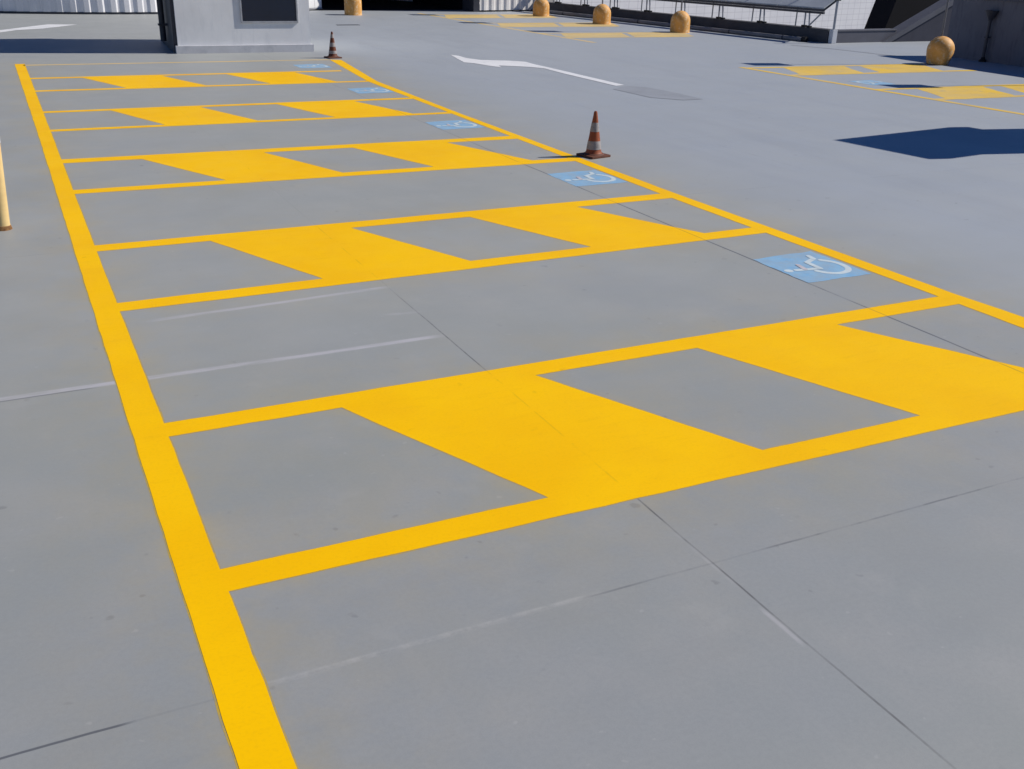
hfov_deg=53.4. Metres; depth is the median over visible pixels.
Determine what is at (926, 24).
stair wall
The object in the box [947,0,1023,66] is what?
slate wall
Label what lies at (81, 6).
curved wall
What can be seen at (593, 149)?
traffic cone
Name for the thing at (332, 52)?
traffic cone
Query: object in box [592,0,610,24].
bollard
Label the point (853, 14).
white building
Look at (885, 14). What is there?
raked wall
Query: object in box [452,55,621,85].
road marking
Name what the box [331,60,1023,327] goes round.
road marking
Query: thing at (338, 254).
road marking
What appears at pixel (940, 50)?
sign bollard
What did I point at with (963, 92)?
road marking
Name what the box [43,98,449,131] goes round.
road marking
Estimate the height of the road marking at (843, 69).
0.001 m
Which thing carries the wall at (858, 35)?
on the ground
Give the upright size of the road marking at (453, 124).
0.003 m
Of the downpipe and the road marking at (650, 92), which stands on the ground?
the road marking at (650, 92)
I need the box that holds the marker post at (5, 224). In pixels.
[0,146,12,230]
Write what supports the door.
in the garage building at (470, 5)
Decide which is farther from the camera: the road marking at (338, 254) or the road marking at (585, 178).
the road marking at (585, 178)
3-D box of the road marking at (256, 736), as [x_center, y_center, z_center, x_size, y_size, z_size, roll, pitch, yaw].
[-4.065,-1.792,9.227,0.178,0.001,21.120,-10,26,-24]
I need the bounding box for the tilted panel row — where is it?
[553,0,835,27]
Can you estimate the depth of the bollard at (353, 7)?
31.98 m
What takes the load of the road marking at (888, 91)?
on the ground
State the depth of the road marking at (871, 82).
18.31 m
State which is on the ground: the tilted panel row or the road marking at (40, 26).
the road marking at (40, 26)
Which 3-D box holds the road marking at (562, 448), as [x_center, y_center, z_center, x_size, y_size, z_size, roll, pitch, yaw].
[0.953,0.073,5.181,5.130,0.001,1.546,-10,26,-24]
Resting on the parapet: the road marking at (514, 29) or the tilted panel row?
the tilted panel row
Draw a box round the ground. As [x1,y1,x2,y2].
[0,4,1023,768]
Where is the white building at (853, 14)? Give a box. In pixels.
[400,0,874,28]
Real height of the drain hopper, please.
1.070 m
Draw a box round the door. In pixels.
[309,0,321,9]
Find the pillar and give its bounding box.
[162,0,313,53]
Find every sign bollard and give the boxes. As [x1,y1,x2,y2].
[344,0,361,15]
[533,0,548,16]
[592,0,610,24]
[670,0,689,32]
[926,0,954,64]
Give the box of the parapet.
[530,2,835,42]
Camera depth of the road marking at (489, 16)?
33.38 m
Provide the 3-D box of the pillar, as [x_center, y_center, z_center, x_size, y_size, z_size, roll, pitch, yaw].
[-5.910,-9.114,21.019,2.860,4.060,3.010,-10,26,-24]
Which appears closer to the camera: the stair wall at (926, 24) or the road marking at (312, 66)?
the road marking at (312, 66)
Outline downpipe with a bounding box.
[156,0,166,40]
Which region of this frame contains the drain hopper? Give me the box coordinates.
[978,10,998,61]
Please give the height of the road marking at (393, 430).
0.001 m
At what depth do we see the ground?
4.89 m
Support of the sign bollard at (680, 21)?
on the ground
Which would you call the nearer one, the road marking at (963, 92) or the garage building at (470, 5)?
the road marking at (963, 92)
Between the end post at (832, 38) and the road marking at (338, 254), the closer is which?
the road marking at (338, 254)
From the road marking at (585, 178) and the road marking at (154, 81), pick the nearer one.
the road marking at (585, 178)
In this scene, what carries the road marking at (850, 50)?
on the ground
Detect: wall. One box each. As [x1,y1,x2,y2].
[0,0,157,13]
[836,28,896,42]
[864,0,938,28]
[881,0,953,41]
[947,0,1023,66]
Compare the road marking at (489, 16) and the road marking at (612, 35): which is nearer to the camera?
the road marking at (612, 35)
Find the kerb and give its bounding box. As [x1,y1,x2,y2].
[549,10,807,41]
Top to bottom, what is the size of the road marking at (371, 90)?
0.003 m
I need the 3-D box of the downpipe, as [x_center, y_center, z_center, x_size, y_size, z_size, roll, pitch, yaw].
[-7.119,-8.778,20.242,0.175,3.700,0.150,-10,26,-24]
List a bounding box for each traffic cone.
[324,31,341,58]
[576,111,610,158]
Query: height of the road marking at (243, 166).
0.001 m
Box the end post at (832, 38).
[828,0,840,43]
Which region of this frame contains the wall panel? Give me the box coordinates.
[239,0,297,22]
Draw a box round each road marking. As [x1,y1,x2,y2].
[0,24,72,31]
[15,62,1023,768]
[15,64,296,768]
[25,59,327,65]
[31,70,367,91]
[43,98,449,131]
[61,136,573,193]
[95,194,764,310]
[164,296,1023,590]
[294,64,332,67]
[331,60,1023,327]
[347,87,392,93]
[418,13,596,42]
[424,14,556,17]
[426,120,482,129]
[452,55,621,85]
[497,23,619,26]
[538,32,691,37]
[549,170,626,185]
[615,86,700,99]
[739,67,1023,114]
[751,64,975,75]
[753,251,870,282]
[794,45,903,56]
[850,80,892,84]
[879,84,1023,99]
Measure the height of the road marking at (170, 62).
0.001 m
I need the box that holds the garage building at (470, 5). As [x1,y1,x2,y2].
[309,0,554,11]
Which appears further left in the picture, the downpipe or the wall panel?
the downpipe
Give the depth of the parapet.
29.25 m
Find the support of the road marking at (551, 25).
on the ground
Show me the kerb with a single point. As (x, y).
(765, 35)
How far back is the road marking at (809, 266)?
7.41 m
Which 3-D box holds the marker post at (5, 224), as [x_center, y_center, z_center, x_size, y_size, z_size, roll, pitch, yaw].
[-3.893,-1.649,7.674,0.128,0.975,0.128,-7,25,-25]
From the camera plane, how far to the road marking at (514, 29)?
28.16 m

